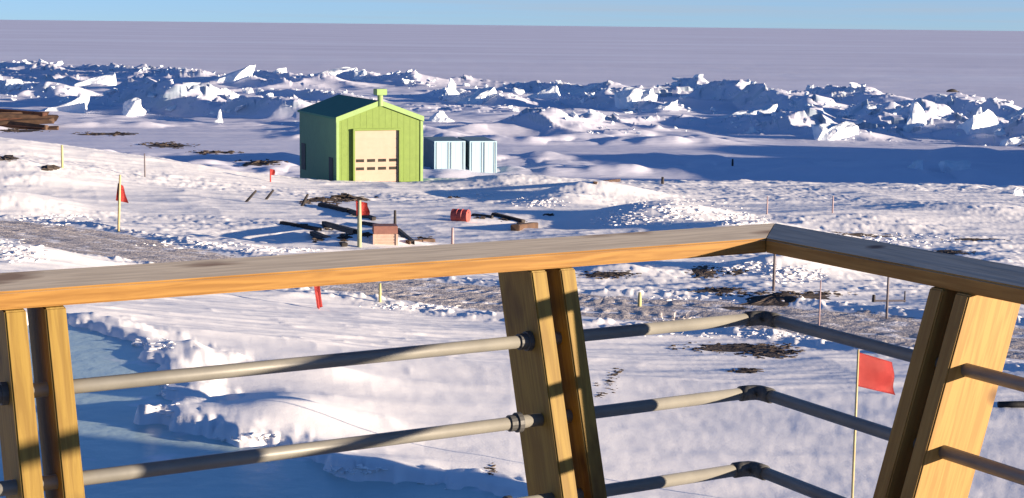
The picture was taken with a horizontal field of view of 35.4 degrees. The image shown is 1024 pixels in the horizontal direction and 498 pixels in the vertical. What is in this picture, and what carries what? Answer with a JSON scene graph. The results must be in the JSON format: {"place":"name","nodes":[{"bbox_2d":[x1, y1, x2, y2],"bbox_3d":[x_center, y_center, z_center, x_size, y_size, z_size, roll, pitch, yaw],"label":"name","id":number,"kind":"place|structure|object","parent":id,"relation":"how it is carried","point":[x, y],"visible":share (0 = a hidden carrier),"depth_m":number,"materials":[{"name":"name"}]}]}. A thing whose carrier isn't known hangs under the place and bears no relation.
{"place":"outdoors","nodes":[
{"label":"outdoors","id":0,"kind":"place"},
{"bbox_2d":[0,137,1023,497],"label":"snow ground","id":1,"kind":"structure","parent":0,"point":[170,199],"depth_m":35.91,"materials":[{"name":"snow"}]},
{"bbox_2d":[61,145,63,167],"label":"marker stake","id":2,"kind":"object","parent":1,"relation":"on","point":[62,161],"visible":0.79,"depth_m":85.29,"materials":[{"name":"yellow paint"}]},
{"bbox_2d":[116,175,127,231],"bbox_3d":[-14.996,-1.620,61.661,0.474,2.486,0.186,-3,9,-26],"label":"marker flag","id":3,"kind":"object","parent":1,"relation":"on","point":[121,196],"visible":0.98,"depth_m":61.57,"materials":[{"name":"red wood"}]},
{"bbox_2d":[144,153,145,176],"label":"marker pole","id":4,"kind":"object","parent":1,"relation":"on","point":[144,166],"visible":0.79,"depth_m":87.77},
{"bbox_2d":[0,128,378,201],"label":"volcanic scree","id":5,"kind":"structure","parent":1,"relation":"on","point":[172,145],"depth_m":154.41,"materials":[{"name":"stone"}]},
{"bbox_2d":[245,190,256,201],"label":"wooden stake","id":6,"kind":"object","parent":1,"relation":"on","point":[251,196],"visible":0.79,"depth_m":80.23,"materials":[{"name":"wood"}]},
{"bbox_2d":[0,320,502,497],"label":"pond ice","id":7,"kind":"structure","parent":1,"relation":"on","point":[111,434],"depth_m":19.93,"materials":[{"name":"ice"}]},
{"bbox_2d":[270,169,274,181],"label":"marker flag","id":8,"kind":"object","parent":1,"relation":"on","point":[272,171],"visible":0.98,"depth_m":93.50,"materials":[{"name":"red fabric"}]},
{"bbox_2d":[279,221,321,230],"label":"timber beam","id":9,"kind":"structure","parent":1,"relation":"on","point":[309,227],"depth_m":68.91,"materials":[{"name":"wood"}]},
{"bbox_2d":[301,194,308,205],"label":"wooden stake","id":10,"kind":"object","parent":1,"relation":"on","point":[305,199],"visible":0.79,"depth_m":79.41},
{"bbox_2d":[314,286,322,308],"bbox_3d":[-4.652,1.246,38.439,0.233,0.994,0.065,-2,8,-17],"label":"marker flag","id":11,"kind":"object","parent":1,"relation":"on","point":[318,296],"visible":0.81,"depth_m":38.42,"materials":[{"name":"red fabric"}]},
{"bbox_2d":[310,231,347,246],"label":"timber beam","id":12,"kind":"structure","parent":1,"relation":"on","point":[315,234],"depth_m":64.83,"materials":[{"name":"wood"}]},
{"bbox_2d":[318,202,348,212],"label":"timber beam","id":13,"kind":"structure","parent":1,"relation":"on","point":[331,206],"depth_m":78.53,"materials":[{"name":"wood"}]},
{"bbox_2d":[322,221,356,233],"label":"timber beam","id":14,"kind":"structure","parent":1,"relation":"on","point":[345,229],"depth_m":64.88,"materials":[{"name":"wood"}]},
{"bbox_2d":[297,89,423,181],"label":"green hut","id":15,"kind":"object","parent":1,"relation":"on","point":[346,138],"visible":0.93,"depth_m":103.46,"materials":[{"name":"metal"}]},
{"bbox_2d":[301,143,305,169],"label":"side door","id":16,"kind":"structure","parent":15,"relation":"in","point":[303,146],"depth_m":109.48,"materials":[{"name":"metal"}]},
{"bbox_2d":[329,157,332,180],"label":"side door","id":17,"kind":"structure","parent":15,"relation":"in","point":[330,158],"depth_m":103.55,"materials":[{"name":"metal"}]},
{"bbox_2d":[352,128,400,181],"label":"door","id":18,"kind":"structure","parent":15,"relation":"in","point":[376,152],"depth_m":103.10,"materials":[{"name":"metal"}]},
{"bbox_2d":[348,208,375,220],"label":"timber beam","id":19,"kind":"structure","parent":1,"relation":"on","point":[353,212],"depth_m":74.19,"materials":[{"name":"wood"}]},
{"bbox_2d":[356,200,369,246],"bbox_3d":[-5.595,-0.804,59.937,0.529,2.049,0.228,-2,8,-18],"label":"marker flag","id":20,"kind":"object","parent":1,"relation":"on","point":[362,208],"visible":0.97,"depth_m":59.84,"materials":[{"name":"wood"}]},
{"bbox_2d":[362,221,377,225],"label":"timber beam","id":21,"kind":"structure","parent":1,"relation":"on","point":[367,223],"depth_m":70.83,"materials":[{"name":"wood"}]},
{"bbox_2d":[379,283,380,301],"bbox_3d":[-3.384,1.269,41.111,0.070,0.782,0.070,-3,9,-22],"label":"marker stake","id":22,"kind":"object","parent":1,"relation":"on","point":[379,292],"visible":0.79,"depth_m":41.06,"materials":[{"name":"yellow paint"}]},
{"bbox_2d":[372,224,397,244],"bbox_3d":[-4.812,-0.541,60.718,0.941,0.749,0.829,0,8,-8],"label":"wooden crate","id":23,"kind":"object","parent":1,"relation":"on","point":[385,234],"visible":0.99,"depth_m":60.34,"materials":[{"name":"wood"}]},
{"bbox_2d":[394,210,396,223],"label":"wooden post","id":24,"kind":"object","parent":1,"relation":"on","point":[395,222],"visible":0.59,"depth_m":67.25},
{"bbox_2d":[397,228,414,244],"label":"timber beam","id":25,"kind":"structure","parent":1,"relation":"on","point":[402,233],"depth_m":64.19,"materials":[{"name":"wood"}]},
{"bbox_2d":[406,239,434,244],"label":"timber beam","id":26,"kind":"structure","parent":1,"relation":"on","point":[420,240],"depth_m":62.59,"materials":[{"name":"wood"}]},
{"bbox_2d":[291,196,554,242],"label":"dark debris","id":27,"kind":"object","parent":1,"relation":"on","point":[344,237],"visible":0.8,"depth_m":69.08,"materials":[{"name":"wood"}]},
{"bbox_2d":[451,228,453,243],"bbox_3d":[-2.301,-0.320,62.058,0.106,1.010,0.106,4,9,22],"label":"marker pole","id":28,"kind":"object","parent":1,"relation":"on","point":[452,235],"visible":0.59,"depth_m":61.99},
{"bbox_2d":[450,209,470,221],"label":"fuel drum","id":29,"kind":"object","parent":1,"relation":"on","point":[464,215],"visible":0.97,"depth_m":73.33,"materials":[{"name":"metal"}]},
{"bbox_2d":[0,191,961,282],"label":"snow rubble","id":30,"kind":"object","parent":1,"relation":"on","point":[738,266],"visible":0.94,"depth_m":58.49,"materials":[{"name":"snow"}]},
{"bbox_2d":[471,213,493,218],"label":"timber beam","id":31,"kind":"structure","parent":1,"relation":"on","point":[488,216],"depth_m":76.09,"materials":[{"name":"wood"}]},
{"bbox_2d":[491,212,524,222],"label":"timber beam","id":32,"kind":"structure","parent":1,"relation":"on","point":[495,214],"depth_m":75.74,"materials":[{"name":"wood"}]},
{"bbox_2d":[511,222,537,230],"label":"wooden block","id":33,"kind":"object","parent":1,"relation":"on","point":[518,227],"depth_m":70.42,"materials":[{"name":"wood"}]},
{"bbox_2d":[484,368,623,474],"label":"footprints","id":34,"kind":"structure","parent":1,"relation":"on","point":[493,470],"depth_m":28.79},
{"bbox_2d":[593,179,620,183],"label":"wooden board","id":35,"kind":"object","parent":1,"relation":"on","point":[612,180],"visible":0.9,"depth_m":101.00,"materials":[{"name":"wood"}]},
{"bbox_2d":[638,292,641,305],"bbox_3d":[3.463,1.538,43.534,0.099,0.730,0.099,4,9,22],"label":"marker stake","id":36,"kind":"object","parent":1,"relation":"on","point":[639,299],"visible":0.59,"depth_m":43.47,"materials":[{"name":"yellow paint"}]},
{"bbox_2d":[772,254,775,290],"bbox_3d":[7.836,0.794,47.955,0.083,1.528,0.083,-3,9,-22],"label":"marker pole","id":37,"kind":"object","parent":1,"relation":"on","point":[774,272],"visible":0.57,"depth_m":47.91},
{"bbox_2d":[575,232,1010,372],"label":"volcanic scree","id":38,"kind":"structure","parent":1,"relation":"on","point":[758,350],"depth_m":45.80,"materials":[{"name":"gravel"}]},
{"bbox_2d":[818,280,820,325],"bbox_3d":[7.716,1.528,40.216,0.035,1.496,0.035,-3,9,-22],"label":"marker pole","id":39,"kind":"object","parent":1,"relation":"on","point":[819,304],"visible":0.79,"depth_m":40.18,"materials":[{"name":"metal"}]},
{"bbox_2d":[851,349,894,497],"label":"marker flag","id":40,"kind":"object","parent":1,"relation":"on","point":[874,373],"visible":1,"depth_m":19.74,"materials":[{"name":"fabric"}]},
{"bbox_2d":[997,401,1023,407],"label":"black pipe","id":41,"kind":"object","parent":1,"relation":"on","point":[1012,404],"visible":1,"depth_m":28.93,"materials":[{"name":"rubber"}]},
{"bbox_2d":[1013,188,1022,195],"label":"ice block","id":42,"kind":"structure","parent":1,"relation":"on","point":[1017,191],"depth_m":103.06,"materials":[{"name":"ice"}]},
{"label":"timber deck","id":43,"kind":"object","parent":1,"relation":"on","visible":0},
{"bbox_2d":[0,223,1023,497],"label":"deck railing","id":44,"kind":"object","parent":43,"relation":"attached to","point":[956,377],"visible":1,"depth_m":3.42,"materials":[{"name":"brown wood"}]},
{"bbox_2d":[0,20,1023,185],"bbox_3d":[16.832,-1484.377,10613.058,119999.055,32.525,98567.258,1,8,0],"label":"sea ice","id":45,"kind":"structure","parent":0,"point":[891,69],"depth_m":305.97,"materials":[{"name":"ice"}]},
{"bbox_2d":[4,79,22,89],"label":"ice block","id":46,"kind":"structure","parent":45,"relation":"on","point":[10,82],"depth_m":291.13,"materials":[{"name":"ice"}]},
{"bbox_2d":[7,84,19,91],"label":"ice chunk","id":47,"kind":"object","parent":45,"relation":"on","point":[11,88],"visible":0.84,"depth_m":289.12,"materials":[{"name":"ice"}]},
{"bbox_2d":[0,124,43,129],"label":"timber beam","id":48,"kind":"structure","parent":45,"relation":"on","point":[28,127],"depth_m":205.63,"materials":[{"name":"wood"}]},
{"bbox_2d":[6,120,48,129],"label":"timber beam","id":49,"kind":"structure","parent":48,"relation":"on","point":[45,127],"depth_m":205.77,"materials":[{"name":"wood"}]},
{"bbox_2d":[0,118,22,120],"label":"timber beam","id":50,"kind":"structure","parent":49,"relation":"on","point":[1,119],"depth_m":207.02,"materials":[{"name":"wood"}]},
{"bbox_2d":[0,113,58,121],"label":"timber beam","id":51,"kind":"structure","parent":50,"relation":"on","point":[14,115],"depth_m":207.54,"materials":[{"name":"wood"}]},
{"bbox_2d":[0,109,46,115],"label":"timber beam","id":52,"kind":"structure","parent":51,"relation":"on","point":[28,112],"depth_m":208.10,"materials":[{"name":"wood"}]},
{"bbox_2d":[0,111,49,113],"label":"timber beam","id":53,"kind":"structure","parent":51,"relation":"on","point":[18,112],"depth_m":208.06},
{"bbox_2d":[0,118,54,124],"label":"timber beam","id":54,"kind":"structure","parent":49,"relation":"on","point":[38,121],"depth_m":207.17,"materials":[{"name":"wood"}]},
{"bbox_2d":[7,126,58,129],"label":"timber beam","id":55,"kind":"structure","parent":45,"relation":"on","point":[53,127],"depth_m":205.61,"materials":[{"name":"wood"}]},
{"bbox_2d":[54,61,62,65],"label":"ice chunk","id":56,"kind":"object","parent":45,"relation":"on","point":[59,63],"visible":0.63,"depth_m":431.56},
{"bbox_2d":[59,97,68,101],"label":"ice chunk","id":57,"kind":"object","parent":45,"relation":"on","point":[66,99],"visible":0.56,"depth_m":266.63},
{"bbox_2d":[40,93,89,112],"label":"ice block","id":58,"kind":"structure","parent":45,"relation":"on","point":[79,104],"depth_m":243.75,"materials":[{"name":"ice"}]},
{"bbox_2d":[72,72,116,86],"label":"ice block","id":59,"kind":"structure","parent":45,"relation":"on","point":[108,79],"depth_m":328.98,"materials":[{"name":"ice"}]},
{"bbox_2d":[105,90,116,92],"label":"ice chunk","id":60,"kind":"object","parent":45,"relation":"on","point":[109,91],"visible":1,"depth_m":261.15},
{"bbox_2d":[122,97,145,115],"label":"ice block","id":61,"kind":"structure","parent":45,"relation":"on","point":[132,107],"depth_m":239.84,"materials":[{"name":"ice"}]},
{"bbox_2d":[147,92,155,97],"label":"ice chunk","id":62,"kind":"object","parent":45,"relation":"on","point":[151,95],"visible":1,"depth_m":250.76,"materials":[{"name":"ice"}]},
{"bbox_2d":[165,105,175,110],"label":"ice chunk","id":63,"kind":"object","parent":45,"relation":"on","point":[172,108],"visible":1,"depth_m":245.40,"materials":[{"name":"ice"}]},
{"bbox_2d":[183,82,200,88],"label":"ice block","id":64,"kind":"structure","parent":45,"relation":"on","point":[188,85],"depth_m":302.71,"materials":[{"name":"ice"}]},
{"bbox_2d":[214,109,222,122],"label":"ice block","id":65,"kind":"structure","parent":45,"relation":"on","point":[219,119],"depth_m":219.38,"materials":[{"name":"ice"}]},
{"bbox_2d":[226,94,233,98],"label":"ice chunk","id":66,"kind":"object","parent":45,"relation":"on","point":[230,96],"visible":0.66,"depth_m":248.88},
{"bbox_2d":[213,64,255,82],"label":"ice block","id":67,"kind":"structure","parent":45,"relation":"on","point":[240,74],"depth_m":349.99,"materials":[{"name":"ice"}]},
{"bbox_2d":[235,104,244,110],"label":"ice chunk","id":68,"kind":"object","parent":45,"relation":"on","point":[238,108],"visible":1,"depth_m":236.28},
{"bbox_2d":[242,87,253,92],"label":"ice chunk","id":69,"kind":"object","parent":45,"relation":"on","point":[248,90],"visible":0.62,"depth_m":323.04,"materials":[{"name":"ice"}]},
{"bbox_2d":[257,68,286,78],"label":"ice block","id":70,"kind":"structure","parent":45,"relation":"on","point":[280,70],"depth_m":373.27,"materials":[{"name":"ice"}]},
{"bbox_2d":[303,67,356,75],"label":"ice block","id":71,"kind":"structure","parent":45,"relation":"on","point":[336,71],"depth_m":401.21,"materials":[{"name":"ice"}]},
{"bbox_2d":[354,70,365,79],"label":"ice block","id":72,"kind":"structure","parent":45,"relation":"on","point":[359,74],"depth_m":383.65,"materials":[{"name":"ice"}]},
{"bbox_2d":[428,110,453,121],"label":"ice block","id":73,"kind":"structure","parent":45,"relation":"on","point":[439,116],"depth_m":229.47,"materials":[{"name":"ice"}]},
{"bbox_2d":[423,137,464,169],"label":"shipping container","id":74,"kind":"object","parent":45,"relation":"on","point":[443,152],"visible":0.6,"depth_m":150.44,"materials":[{"name":"metal"}]},
{"bbox_2d":[435,142,449,168],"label":"door","id":75,"kind":"structure","parent":74,"relation":"in","point":[442,149],"depth_m":150.16,"materials":[{"name":"metal"}]},
{"bbox_2d":[450,142,463,169],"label":"door","id":76,"kind":"structure","parent":74,"relation":"in","point":[456,148],"depth_m":150.45,"materials":[{"name":"metal"}]},
{"bbox_2d":[442,78,462,100],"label":"ice block","id":77,"kind":"structure","parent":45,"relation":"on","point":[451,93],"depth_m":293.88,"materials":[{"name":"ice"}]},
{"bbox_2d":[457,86,496,104],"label":"ice block","id":78,"kind":"structure","parent":45,"relation":"on","point":[479,96],"depth_m":285.57,"materials":[{"name":"ice"}]},
{"bbox_2d":[458,137,496,172],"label":"shipping container","id":79,"kind":"object","parent":45,"relation":"on","point":[480,154],"visible":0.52,"depth_m":151.09,"materials":[{"name":"metal"}]},
{"bbox_2d":[471,142,482,171],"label":"door","id":80,"kind":"structure","parent":79,"relation":"in","point":[476,147],"depth_m":150.89,"materials":[{"name":"metal"}]},
{"bbox_2d":[483,142,495,172],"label":"door","id":81,"kind":"structure","parent":79,"relation":"in","point":[489,148],"depth_m":151.15,"materials":[{"name":"metal"}]},
{"bbox_2d":[2,60,1023,140],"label":"ice rubble","id":82,"kind":"object","parent":45,"relation":"on","point":[397,72],"visible":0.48,"depth_m":287.32,"materials":[{"name":"ice"}]},
{"bbox_2d":[512,87,524,93],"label":"ice chunk","id":83,"kind":"object","parent":45,"relation":"on","point":[517,91],"visible":1,"depth_m":322.02,"materials":[{"name":"ice"}]},
{"bbox_2d":[527,85,560,97],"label":"ice block","id":84,"kind":"structure","parent":45,"relation":"on","point":[552,92],"depth_m":309.78,"materials":[{"name":"ice"}]},
{"bbox_2d":[570,111,577,118],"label":"ice chunk","id":85,"kind":"object","parent":45,"relation":"on","point":[573,114],"visible":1,"depth_m":210.69,"materials":[{"name":"ice"}]},
{"bbox_2d":[559,82,605,95],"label":"ice block","id":86,"kind":"structure","parent":45,"relation":"on","point":[587,89],"depth_m":322.09,"materials":[{"name":"ice"}]},
{"bbox_2d":[587,109,595,113],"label":"ice chunk","id":87,"kind":"object","parent":45,"relation":"on","point":[590,111],"visible":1,"depth_m":219.12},
{"bbox_2d":[588,93,594,98],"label":"ice chunk","id":88,"kind":"object","parent":45,"relation":"on","point":[591,95],"visible":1,"depth_m":280.61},
{"bbox_2d":[614,87,657,109],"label":"ice block","id":89,"kind":"structure","parent":45,"relation":"on","point":[627,97],"depth_m":270.55,"materials":[{"name":"ice"}]},
{"bbox_2d":[641,116,652,119],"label":"ice block","id":90,"kind":"structure","parent":45,"relation":"on","point":[648,117],"depth_m":227.09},
{"bbox_2d":[642,100,678,111],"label":"ice block","id":91,"kind":"structure","parent":45,"relation":"on","point":[672,105],"depth_m":263.88,"materials":[{"name":"ice"}]},
{"bbox_2d":[671,82,678,86],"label":"ice chunk","id":92,"kind":"object","parent":45,"relation":"on","point":[676,84],"visible":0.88,"depth_m":323.75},
{"bbox_2d":[693,74,703,77],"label":"ice chunk","id":93,"kind":"object","parent":45,"relation":"on","point":[697,75],"visible":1,"depth_m":322.54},
{"bbox_2d":[719,104,777,117],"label":"ice block","id":94,"kind":"structure","parent":45,"relation":"on","point":[771,109],"depth_m":249.88,"materials":[{"name":"ice"}]},
{"bbox_2d":[805,85,813,91],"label":"ice chunk","id":95,"kind":"object","parent":45,"relation":"on","point":[809,88],"visible":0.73,"depth_m":315.44,"materials":[{"name":"ice"}]},
{"bbox_2d":[823,101,829,106],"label":"ice chunk","id":96,"kind":"object","parent":45,"relation":"on","point":[826,104],"visible":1,"depth_m":255.74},
{"bbox_2d":[811,121,858,139],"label":"ice block","id":97,"kind":"structure","parent":45,"relation":"on","point":[844,130],"depth_m":203.71,"materials":[{"name":"ice"}]},
{"bbox_2d":[849,82,860,88],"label":"ice chunk","id":98,"kind":"object","parent":45,"relation":"on","point":[854,85],"visible":1,"depth_m":296.22,"materials":[{"name":"ice"}]},
{"bbox_2d":[853,119,863,124],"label":"ice chunk","id":99,"kind":"object","parent":45,"relation":"on","point":[858,121],"visible":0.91,"depth_m":218.78,"materials":[{"name":"ice"}]},
{"bbox_2d":[866,104,875,110],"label":"ice chunk","id":100,"kind":"object","parent":45,"relation":"on","point":[871,107],"visible":1,"depth_m":237.90,"materials":[{"name":"ice"}]},
{"bbox_2d":[891,106,903,113],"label":"ice chunk","id":101,"kind":"object","parent":45,"relation":"on","point":[900,108],"visible":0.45,"depth_m":234.46,"materials":[{"name":"ice"}]},
{"bbox_2d":[902,102,927,131],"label":"ice block","id":102,"kind":"structure","parent":45,"relation":"on","point":[917,116],"depth_m":215.97,"materials":[{"name":"ice"}]},
{"bbox_2d":[907,160,923,169],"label":"ice block","id":103,"kind":"structure","parent":45,"relation":"on","point":[916,164],"depth_m":154.38,"materials":[{"name":"ice"}]},
{"bbox_2d":[935,96,944,101],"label":"ice chunk","id":104,"kind":"object","parent":45,"relation":"on","point":[938,98],"visible":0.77,"depth_m":267.29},
{"bbox_2d":[938,160,970,172],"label":"ice block","id":105,"kind":"structure","parent":45,"relation":"on","point":[947,166],"depth_m":157.31,"materials":[{"name":"ice"}]},
{"bbox_2d":[956,109,1001,134],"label":"ice block","id":106,"kind":"structure","parent":45,"relation":"on","point":[986,121],"depth_m":205.88,"materials":[{"name":"ice"}]},
{"bbox_2d":[976,107,981,114],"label":"ice block","id":107,"kind":"structure","parent":45,"relation":"on","point":[979,110],"depth_m":237.37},
{"bbox_2d":[994,128,1005,135],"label":"ice chunk","id":108,"kind":"object","parent":45,"relation":"on","point":[999,132],"visible":1,"depth_m":203.39,"materials":[{"name":"ice"}]},
{"bbox_2d":[996,116,1007,119],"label":"ice chunk","id":109,"kind":"object","parent":45,"relation":"on","point":[1003,117],"visible":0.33,"depth_m":243.20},
{"bbox_2d":[1000,136,1023,145],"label":"ice block","id":110,"kind":"structure","parent":45,"relation":"on","point":[1017,141],"depth_m":195.45,"materials":[{"name":"ice"}]},
{"bbox_2d":[1006,108,1023,120],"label":"ice block","id":111,"kind":"structure","parent":45,"relation":"on","point":[1020,112],"depth_m":243.75,"materials":[{"name":"ice"}]},
{"bbox_2d":[0,221,1023,359],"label":"gravel road","id":112,"kind":"structure","parent":0,"point":[73,239],"depth_m":44.41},
{"bbox_2d":[872,277,905,318],"bbox_3d":[9.923,1.360,42.249,0.895,1.636,0.107,1,8,0],"label":"weather mast","id":113,"kind":"object","parent":112,"relation":"on","point":[887,300],"visible":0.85,"depth_m":42.23,"materials":[{"name":"metal"}]},
{"bbox_2d":[0,0,1023,30],"label":"sky","id":114,"kind":"structure","parent":0,"point":[976,15],"materials":[{"name":"blue"}]}
]}

